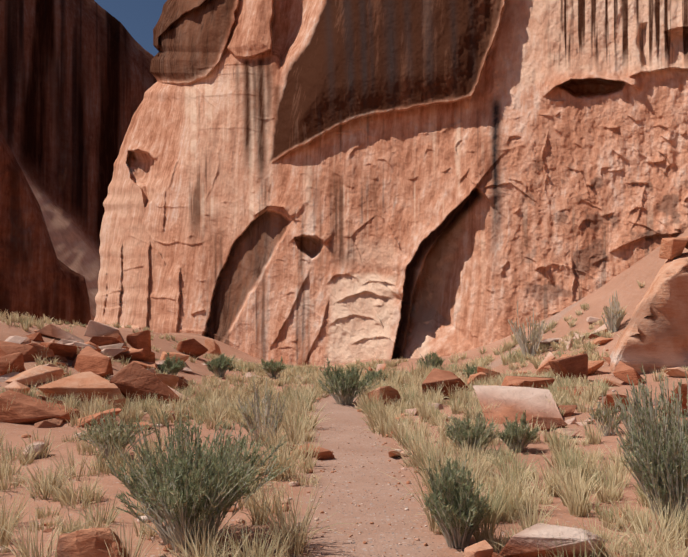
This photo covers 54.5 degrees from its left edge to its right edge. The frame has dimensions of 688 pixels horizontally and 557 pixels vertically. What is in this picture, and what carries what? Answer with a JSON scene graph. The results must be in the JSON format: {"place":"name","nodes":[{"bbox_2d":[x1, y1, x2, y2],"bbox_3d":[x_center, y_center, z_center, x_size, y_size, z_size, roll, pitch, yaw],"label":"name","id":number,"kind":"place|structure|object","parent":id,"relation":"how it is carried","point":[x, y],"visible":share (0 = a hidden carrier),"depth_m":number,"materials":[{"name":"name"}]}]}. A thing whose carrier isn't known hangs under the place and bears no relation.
{"place":"outdoors","nodes":[
{"label":"outdoors","id":0,"kind":"place"},
{"bbox_2d":[94,0,166,55],"label":"sky","id":1,"kind":"structure","parent":0,"point":[139,18],"materials":[{"name":"blue"}]},
{"bbox_2d":[0,228,687,556],"bbox_3d":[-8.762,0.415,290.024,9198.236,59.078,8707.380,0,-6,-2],"label":"ground","id":2,"kind":"structure","parent":0,"point":[386,537],"depth_m":9.71,"materials":[{"name":"brown sand"}]},
{"bbox_2d":[0,372,18,381],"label":"rock","id":3,"kind":"object","parent":2,"relation":"on","point":[4,378],"visible":0.27,"depth_m":18.12,"materials":[{"name":"stone"}]},
{"bbox_2d":[0,352,23,375],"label":"boulder","id":4,"kind":"object","parent":2,"relation":"on","point":[15,359],"visible":0.73,"depth_m":18.32,"materials":[{"name":"brown stone"}]},
{"bbox_2d":[5,336,26,343],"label":"rock","id":5,"kind":"object","parent":2,"relation":"on","point":[17,339],"visible":0.58,"depth_m":21.29,"materials":[{"name":"beige stone"}]},
{"bbox_2d":[4,381,29,394],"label":"rock","id":6,"kind":"object","parent":2,"relation":"on","point":[16,385],"visible":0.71,"depth_m":16.45,"materials":[{"name":"brown stone"}]},
{"bbox_2d":[0,341,36,361],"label":"boulder","id":7,"kind":"object","parent":2,"relation":"on","point":[8,348],"visible":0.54,"depth_m":20.11,"materials":[{"name":"brown stone"}]},
{"bbox_2d":[5,365,63,384],"bbox_3d":[-8.529,2.740,18.199,1.734,0.760,0.991,2,-6,-18],"label":"boulder","id":8,"kind":"object","parent":2,"relation":"on","point":[35,375],"visible":0.56,"depth_m":17.91,"materials":[{"name":"orange stone"}]},
{"bbox_2d":[26,332,43,340],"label":"rock","id":9,"kind":"object","parent":2,"relation":"on","point":[37,336],"visible":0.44,"depth_m":22.61,"materials":[{"name":"orange stone"}]},
{"bbox_2d":[22,439,48,458],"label":"rock","id":10,"kind":"object","parent":2,"relation":"on","point":[36,445],"visible":0.4,"depth_m":10.27,"materials":[{"name":"beige stone"}]},
{"bbox_2d":[0,390,79,423],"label":"boulder","id":11,"kind":"object","parent":2,"relation":"on","point":[23,409],"visible":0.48,"depth_m":13.76,"materials":[{"name":"brown stone"}]},
{"bbox_2d":[26,343,54,358],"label":"rock","id":12,"kind":"object","parent":2,"relation":"on","point":[42,349],"visible":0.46,"depth_m":20.71,"materials":[{"name":"brown stone"}]},
{"bbox_2d":[0,132,90,324],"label":"rock cliff","id":13,"kind":"structure","parent":2,"relation":"on","point":[38,278],"depth_m":89.31,"materials":[{"name":"stone"}]},
{"bbox_2d":[28,373,66,389],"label":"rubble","id":14,"kind":"object","parent":2,"relation":"on","point":[39,384],"visible":0.1,"depth_m":17.82,"materials":[{"name":"brown stone"}]},
{"bbox_2d":[43,528,51,532],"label":"rubble","id":15,"kind":"object","parent":2,"relation":"on","point":[47,530],"visible":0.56,"depth_m":6.64,"materials":[{"name":"brown stone"}]},
{"bbox_2d":[34,418,63,427],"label":"rock","id":16,"kind":"object","parent":2,"relation":"on","point":[53,423],"visible":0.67,"depth_m":13.53,"materials":[{"name":"brown stone"}]},
{"bbox_2d":[38,396,64,404],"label":"rock","id":17,"kind":"object","parent":2,"relation":"on","point":[57,401],"visible":0.27,"depth_m":15.13,"materials":[{"name":"brown stone"}]},
{"bbox_2d":[40,342,76,360],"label":"boulder","id":18,"kind":"object","parent":2,"relation":"on","point":[68,352],"visible":0.52,"depth_m":21.10,"materials":[{"name":"brown stone"}]},
{"bbox_2d":[49,356,67,361],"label":"rock","id":19,"kind":"object","parent":2,"relation":"on","point":[61,358],"visible":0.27,"depth_m":21.16,"materials":[{"name":"brown stone"}]},
{"bbox_2d":[36,324,83,342],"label":"rock","id":20,"kind":"object","parent":2,"relation":"on","point":[52,331],"visible":0.75,"depth_m":24.03,"materials":[{"name":"brown stone"}]},
{"bbox_2d":[57,339,96,348],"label":"rock","id":21,"kind":"object","parent":2,"relation":"on","point":[79,344],"visible":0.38,"depth_m":23.07,"materials":[{"name":"beige stone"}]},
{"bbox_2d":[0,0,156,320],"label":"canyon wall","id":22,"kind":"structure","parent":2,"relation":"on","point":[78,80],"depth_m":133.48,"materials":[{"name":"stone"}]},
{"bbox_2d":[38,372,123,404],"bbox_3d":[-6.559,2.836,16.906,2.104,0.750,1.289,5,2,-19],"label":"boulder","id":23,"kind":"object","parent":2,"relation":"on","point":[88,383],"visible":0.75,"depth_m":16.47,"materials":[{"name":"brown stone"}]},
{"bbox_2d":[56,528,128,556],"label":"boulder","id":24,"kind":"object","parent":2,"relation":"on","point":[90,542],"visible":0.92,"depth_m":5.29,"materials":[{"name":"brown stone"}]},
{"bbox_2d":[72,346,112,377],"bbox_3d":[-7.841,2.879,21.093,2.456,1.408,1.763,-8,3,20],"label":"boulder","id":25,"kind":"object","parent":2,"relation":"on","point":[88,359],"visible":0.75,"depth_m":20.43,"materials":[{"name":"orange stone"}]},
{"bbox_2d":[85,342,100,352],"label":"rock","id":26,"kind":"object","parent":2,"relation":"on","point":[98,349],"visible":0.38,"depth_m":23.94,"materials":[{"name":"brown stone"}]},
{"bbox_2d":[75,408,121,427],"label":"boulder","id":27,"kind":"object","parent":2,"relation":"on","point":[96,416],"visible":0.35,"depth_m":13.87,"materials":[{"name":"brown stone"}]},
{"bbox_2d":[84,320,126,346],"bbox_3d":[-10.170,2.498,28.604,1.229,0.894,1.815,-6,-28,29],"label":"rock","id":28,"kind":"object","parent":2,"relation":"on","point":[94,328],"visible":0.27,"depth_m":28.18,"materials":[{"name":"beige stone"}]},
{"bbox_2d":[89,336,123,345],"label":"rock","id":29,"kind":"object","parent":2,"relation":"on","point":[100,340],"visible":0.35,"depth_m":25.49,"materials":[{"name":"brown stone"}]},
{"bbox_2d":[98,343,123,350],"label":"rock","id":30,"kind":"object","parent":2,"relation":"on","point":[119,345],"visible":0.25,"depth_m":24.80,"materials":[{"name":"beige stone"}]},
{"bbox_2d":[100,348,124,357],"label":"rock","id":31,"kind":"object","parent":2,"relation":"on","point":[112,352],"visible":0.42,"depth_m":24.35,"materials":[{"name":"grey stone"}]},
{"bbox_2d":[102,398,125,408],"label":"rock","id":32,"kind":"object","parent":2,"relation":"on","point":[116,402],"visible":0.12,"depth_m":15.39,"materials":[{"name":"brown stone"}]},
{"bbox_2d":[103,333,124,345],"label":"boulder","id":33,"kind":"object","parent":2,"relation":"on","point":[117,336],"visible":0.29,"depth_m":26.59,"materials":[{"name":"brown stone"}]},
{"bbox_2d":[73,407,157,459],"bbox_3d":[-3.594,2.402,10.352,1.280,0.806,1.131,5,-7,-42],"label":"shrub","id":34,"kind":"object","parent":2,"relation":"on","point":[99,434],"visible":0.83,"depth_m":10.17,"materials":[{"name":"green plant"}]},
{"bbox_2d":[112,353,125,360],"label":"rock","id":35,"kind":"object","parent":2,"relation":"on","point":[119,355],"visible":0.31,"depth_m":24.87,"materials":[{"name":"brown stone"}]},
{"bbox_2d":[121,349,154,362],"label":"rock","id":36,"kind":"object","parent":2,"relation":"on","point":[144,355],"visible":0.4,"depth_m":25.13,"materials":[{"name":"brown stone"}]},
{"bbox_2d":[126,330,150,350],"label":"boulder","id":37,"kind":"object","parent":2,"relation":"on","point":[140,340],"visible":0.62,"depth_m":29.10,"materials":[{"name":"brown stone"}]},
{"bbox_2d":[134,422,148,429],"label":"rock","id":38,"kind":"object","parent":2,"relation":"on","point":[142,423],"visible":0.19,"depth_m":13.61,"materials":[{"name":"orange stone"}]},
{"bbox_2d":[127,360,158,369],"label":"rock","id":39,"kind":"object","parent":2,"relation":"on","point":[145,364],"visible":0.54,"depth_m":24.89,"materials":[{"name":"orange stone"}]},
{"bbox_2d":[109,362,180,405],"bbox_3d":[-5.161,2.895,17.383,1.837,1.334,1.299,-7,13,-31],"label":"boulder","id":40,"kind":"object","parent":2,"relation":"on","point":[132,378],"visible":0.58,"depth_m":17.11,"materials":[{"name":"brown stone"}]},
{"bbox_2d":[155,374,178,388],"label":"boulder","id":41,"kind":"object","parent":2,"relation":"on","point":[170,380],"visible":0.19,"depth_m":20.57,"materials":[{"name":"brown stone"}]},
{"bbox_2d":[157,352,185,375],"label":"green shrub","id":42,"kind":"object","parent":2,"relation":"on","point":[177,367],"visible":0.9,"depth_m":25.52,"materials":[{"name":"green plant"}]},
{"bbox_2d":[155,359,191,371],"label":"rock","id":43,"kind":"object","parent":2,"relation":"on","point":[187,368],"visible":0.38,"depth_m":28.49,"materials":[{"name":"beige stone"}]},
{"bbox_2d":[160,351,189,362],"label":"boulder","id":44,"kind":"object","parent":2,"relation":"on","point":[178,355],"visible":0.38,"depth_m":28.86,"materials":[{"name":"orange stone"}]},
{"bbox_2d":[168,386,187,400],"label":"rock","id":45,"kind":"object","parent":2,"relation":"on","point":[178,393],"visible":0.1,"depth_m":18.46,"materials":[{"name":"brown stone"}]},
{"bbox_2d":[174,378,187,390],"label":"rock","id":46,"kind":"object","parent":2,"relation":"on","point":[181,383],"visible":0.15,"depth_m":21.93,"materials":[{"name":"brown stone"}]},
{"bbox_2d":[177,338,207,357],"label":"boulder","id":47,"kind":"object","parent":2,"relation":"on","point":[193,347],"visible":0.71,"depth_m":36.00,"materials":[{"name":"brown stone"}]},
{"bbox_2d":[105,403,292,551],"bbox_3d":[-1.344,1.809,6.267,1.777,1.342,1.680,0,-6,-2],"label":"shrub","id":48,"kind":"object","parent":2,"relation":"on","point":[191,482],"visible":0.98,"depth_m":5.97,"materials":[{"name":"green plant"}]},
{"bbox_2d":[205,338,220,355],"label":"boulder","id":49,"kind":"object","parent":2,"relation":"on","point":[212,346],"visible":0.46,"depth_m":43.95,"materials":[{"name":"orange stone"}]},
{"bbox_2d":[203,352,236,377],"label":"green shrub","id":50,"kind":"object","parent":2,"relation":"on","point":[219,366],"visible":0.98,"depth_m":30.24,"materials":[{"name":"green plant"}]},
{"bbox_2d":[236,377,286,440],"bbox_3d":[-1.527,2.378,12.132,0.900,1.251,1.068,3,-6,-28],"label":"airy shrub","id":51,"kind":"object","parent":2,"relation":"on","point":[268,398],"visible":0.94,"depth_m":11.98,"materials":[{"name":"green plant"}]},
{"bbox_2d":[259,356,285,377],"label":"cliff shrub","id":52,"kind":"object","parent":2,"relation":"on","point":[272,368],"visible":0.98,"depth_m":32.78,"materials":[{"name":"green plant"}]},
{"bbox_2d":[296,444,315,457],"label":"rock","id":53,"kind":"object","parent":2,"relation":"on","point":[307,450],"visible":0.31,"depth_m":10.82,"materials":[{"name":"brown stone"}]},
{"bbox_2d":[0,330,641,556],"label":"loose stones","id":54,"kind":"object","parent":2,"relation":"on","point":[293,484],"visible":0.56,"depth_m":8.17,"materials":[{"name":"brown stone"}]},
{"bbox_2d":[314,446,334,459],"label":"rock","id":55,"kind":"object","parent":2,"relation":"on","point":[324,454],"visible":0.77,"depth_m":10.60,"materials":[{"name":"orange stone"}]},
{"bbox_2d":[0,280,687,556],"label":"bunch grass","id":56,"kind":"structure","parent":2,"relation":"on","point":[509,504],"depth_m":9.27,"materials":[{"name":"beige plant"}]},
{"bbox_2d":[317,357,379,404],"bbox_3d":[0.114,2.995,19.779,1.965,1.504,2.027,0,-6,-2],"label":"green shrub","id":57,"kind":"object","parent":2,"relation":"on","point":[348,390],"visible":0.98,"depth_m":19.56,"materials":[{"name":"green plant"}]},
{"bbox_2d":[365,368,388,383],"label":"green shrub","id":58,"kind":"object","parent":2,"relation":"on","point":[373,375],"visible":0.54,"depth_m":25.29,"materials":[{"name":"green plant"}]},
{"bbox_2d":[376,363,385,370],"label":"rubble","id":59,"kind":"object","parent":2,"relation":"on","point":[379,366],"visible":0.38,"depth_m":38.68,"materials":[{"name":"stone"}]},
{"bbox_2d":[368,386,400,407],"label":"boulder","id":60,"kind":"object","parent":2,"relation":"on","point":[392,393],"visible":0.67,"depth_m":17.54,"materials":[{"name":"brown stone"}]},
{"bbox_2d":[388,450,400,456],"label":"rock","id":61,"kind":"object","parent":2,"relation":"on","point":[391,453],"visible":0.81,"depth_m":10.67,"materials":[{"name":"brown stone"}]},
{"bbox_2d":[404,408,418,415],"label":"rock","id":62,"kind":"object","parent":2,"relation":"on","point":[415,411],"visible":0.31,"depth_m":16.35,"materials":[{"name":"beige stone"}]},
{"bbox_2d":[414,351,445,368],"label":"cliff shrub","id":63,"kind":"object","parent":2,"relation":"on","point":[435,360],"visible":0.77,"depth_m":32.43,"materials":[{"name":"green plant"}]},
{"bbox_2d":[426,402,443,409],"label":"rock","id":64,"kind":"object","parent":2,"relation":"on","point":[440,406],"visible":0.38,"depth_m":17.12,"materials":[{"name":"beige stone"}]},
{"bbox_2d":[422,368,470,398],"bbox_3d":[3.342,3.388,20.794,1.560,1.125,2.105,-1,-6,15],"label":"boulder","id":65,"kind":"object","parent":2,"relation":"on","point":[435,377],"visible":0.56,"depth_m":20.00,"materials":[{"name":"brown stone"}]},
{"bbox_2d":[421,453,491,549],"bbox_3d":[1.033,2.045,6.146,0.659,0.860,0.675,0,-6,-2],"label":"shrub","id":66,"kind":"object","parent":2,"relation":"on","point":[444,500],"visible":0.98,"depth_m":6.04,"materials":[{"name":"green plant"}]},
{"bbox_2d":[461,364,478,377],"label":"green shrub","id":67,"kind":"object","parent":2,"relation":"on","point":[469,370],"visible":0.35,"depth_m":24.80,"materials":[{"name":"green plant"}]},
{"bbox_2d":[445,411,501,457],"bbox_3d":[2.014,2.444,10.596,0.867,0.795,0.997,4,-7,-36],"label":"grey shrub","id":68,"kind":"object","parent":2,"relation":"on","point":[479,429],"visible":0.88,"depth_m":10.50,"materials":[{"name":"green plant"}]},
{"bbox_2d":[467,372,485,385],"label":"rock","id":69,"kind":"object","parent":2,"relation":"on","point":[476,375],"visible":0.46,"depth_m":23.08,"materials":[{"name":"orange stone"}]},
{"bbox_2d":[464,540,492,556],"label":"rock","id":70,"kind":"object","parent":2,"relation":"on","point":[483,548],"visible":1,"depth_m":5.62,"materials":[{"name":"orange stone"}]},
{"bbox_2d":[477,366,502,380],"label":"rock","id":71,"kind":"object","parent":2,"relation":"on","point":[485,370],"visible":0.29,"depth_m":23.69,"materials":[{"name":"brown stone"}]},
{"bbox_2d":[492,552,502,556],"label":"rock","id":72,"kind":"object","parent":2,"relation":"on","point":[494,554],"visible":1,"depth_m":5.38,"materials":[{"name":"orange stone"}]},
{"bbox_2d":[473,385,562,423],"bbox_3d":[3.817,2.884,14.776,2.102,0.446,2.048,4,10,16],"label":"boulder","id":73,"kind":"object","parent":2,"relation":"on","point":[531,401],"visible":0.67,"depth_m":14.80,"materials":[{"name":"beige stone"}]},
{"bbox_2d":[497,410,539,451],"bbox_3d":[2.770,2.436,10.729,0.665,0.704,0.654,-5,-8,44],"label":"grey shrub","id":74,"kind":"object","parent":2,"relation":"on","point":[522,435],"visible":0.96,"depth_m":10.62,"materials":[{"name":"green plant"}]},
{"bbox_2d":[508,301,546,356],"bbox_3d":[8.835,2.401,31.802,1.724,2.679,1.962,0,-6,-2],"label":"dry shrub","id":75,"kind":"object","parent":2,"relation":"on","point":[520,336],"visible":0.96,"depth_m":31.60,"materials":[{"name":"beige plant"}]},
{"bbox_2d":[501,376,554,388],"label":"boulder","id":76,"kind":"object","parent":2,"relation":"on","point":[522,381],"visible":0.58,"depth_m":18.40,"materials":[{"name":"orange stone"}]},
{"bbox_2d":[536,352,554,374],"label":"boulder","id":77,"kind":"object","parent":2,"relation":"on","point":[547,359],"visible":0.4,"depth_m":26.21,"materials":[{"name":"orange stone"}]},
{"bbox_2d":[527,416,567,430],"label":"rock","id":78,"kind":"object","parent":2,"relation":"on","point":[558,422],"visible":0.46,"depth_m":12.84,"materials":[{"name":"brown stone"}]},
{"bbox_2d":[540,337,562,344],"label":"rock","id":79,"kind":"object","parent":2,"relation":"on","point":[547,341],"visible":0.54,"depth_m":31.77,"materials":[{"name":"beige stone"}]},
{"bbox_2d":[499,523,604,556],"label":"boulder","id":80,"kind":"object","parent":2,"relation":"on","point":[527,542],"visible":0.79,"depth_m":5.45,"materials":[{"name":"beige stone"}]},
{"bbox_2d":[558,405,576,416],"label":"rock","id":81,"kind":"object","parent":2,"relation":"on","point":[569,410],"visible":0.27,"depth_m":14.72,"materials":[{"name":"brown stone"}]},
{"bbox_2d":[556,428,579,437],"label":"rock","id":82,"kind":"object","parent":2,"relation":"on","point":[569,431],"visible":0.65,"depth_m":11.69,"materials":[{"name":"beige stone"}]},
{"bbox_2d":[549,353,587,381],"bbox_3d":[7.478,3.109,22.445,1.082,1.195,1.390,0,-6,0],"label":"boulder","id":83,"kind":"object","parent":2,"relation":"on","point":[577,365],"visible":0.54,"depth_m":21.86,"materials":[{"name":"brown stone"}]},
{"bbox_2d":[566,338,572,349],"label":"rock","id":84,"kind":"object","parent":2,"relation":"on","point":[568,347],"visible":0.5,"depth_m":30.00,"materials":[{"name":"beige stone"}]},
{"bbox_2d":[565,417,576,423],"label":"rubble","id":85,"kind":"object","parent":2,"relation":"on","point":[571,420],"visible":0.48,"depth_m":13.71,"materials":[{"name":"beige stone"}]},
{"bbox_2d":[557,386,601,396],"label":"rock","id":86,"kind":"object","parent":2,"relation":"on","point":[574,390],"visible":0.04,"depth_m":18.14,"materials":[{"name":"brown stone"}]},
{"bbox_2d":[574,422,587,425],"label":"rubble","id":87,"kind":"object","parent":2,"relation":"on","point":[579,423],"visible":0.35,"depth_m":13.19,"materials":[{"name":"beige stone"}]},
{"bbox_2d":[586,316,599,322],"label":"rock","id":88,"kind":"object","parent":2,"relation":"on","point":[590,319],"visible":0.52,"depth_m":31.32,"materials":[{"name":"beige stone"}]},
{"bbox_2d":[588,334,599,338],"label":"rubble","id":89,"kind":"object","parent":2,"relation":"on","point":[591,336],"visible":0.58,"depth_m":29.41,"materials":[{"name":"brown stone"}]},
{"bbox_2d":[588,360,603,375],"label":"rock","id":90,"kind":"object","parent":2,"relation":"on","point":[594,366],"visible":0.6,"depth_m":23.33,"materials":[{"name":"orange stone"}]},
{"bbox_2d":[590,324,609,334],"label":"rock","id":91,"kind":"object","parent":2,"relation":"on","point":[602,327],"visible":0.15,"depth_m":29.46,"materials":[{"name":"beige stone"}]},
{"bbox_2d":[591,337,612,345],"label":"rock","id":92,"kind":"object","parent":2,"relation":"on","point":[600,340],"visible":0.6,"depth_m":28.16,"materials":[{"name":"orange stone"}]},
{"bbox_2d":[602,357,610,363],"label":"rubble","id":93,"kind":"object","parent":2,"relation":"on","point":[608,359],"visible":0.17,"depth_m":24.65,"materials":[{"name":"orange stone"}]},
{"bbox_2d":[589,390,625,435],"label":"slope shrub","id":94,"kind":"object","parent":2,"relation":"on","point":[608,417],"visible":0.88,"depth_m":11.73,"materials":[{"name":"green plant"}]},
{"bbox_2d":[603,378,621,386],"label":"rock","id":95,"kind":"object","parent":2,"relation":"on","point":[615,384],"visible":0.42,"depth_m":20.40,"materials":[{"name":"orange stone"}]},
{"bbox_2d":[601,290,626,332],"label":"dry shrub","id":96,"kind":"object","parent":2,"relation":"on","point":[615,321],"visible":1,"depth_m":29.02,"materials":[{"name":"beige plant"}]},
{"bbox_2d":[604,394,630,409],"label":"boulder","id":97,"kind":"object","parent":2,"relation":"on","point":[609,399],"visible":0.38,"depth_m":14.81,"materials":[{"name":"brown stone"}]},
{"bbox_2d":[611,361,645,384],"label":"boulder","id":98,"kind":"object","parent":2,"relation":"on","point":[621,371],"visible":0.77,"depth_m":20.44,"materials":[{"name":"orange stone"}]},
{"bbox_2d":[609,252,687,375],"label":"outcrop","id":99,"kind":"object","parent":2,"relation":"on","point":[654,332],"visible":0.69,"depth_m":22.19,"materials":[{"name":"orange stone"}]},
{"bbox_2d":[659,237,687,258],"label":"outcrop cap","id":100,"kind":"object","parent":99,"relation":"on","point":[672,248],"visible":1,"depth_m":23.45,"materials":[{"name":"orange stone"}]},
{"bbox_2d":[612,364,687,535],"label":"shrub","id":101,"kind":"object","parent":2,"relation":"on","point":[657,468],"visible":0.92,"depth_m":6.29,"materials":[{"name":"green plant"}]},
{"bbox_2d":[661,367,687,377],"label":"rock","id":102,"kind":"object","parent":2,"relation":"on","point":[678,372],"visible":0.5,"depth_m":20.55,"materials":[{"name":"orange stone"}]},
{"bbox_2d":[661,384,687,415],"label":"boulder","id":103,"kind":"object","parent":2,"relation":"on","point":[684,392],"visible":0.25,"depth_m":12.94,"materials":[{"name":"brown stone"}]},
{"bbox_2d":[94,0,687,365],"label":"cliff","id":104,"kind":"structure","parent":0,"point":[307,182],"depth_m":46.49,"materials":[{"name":"stone"}]}
]}

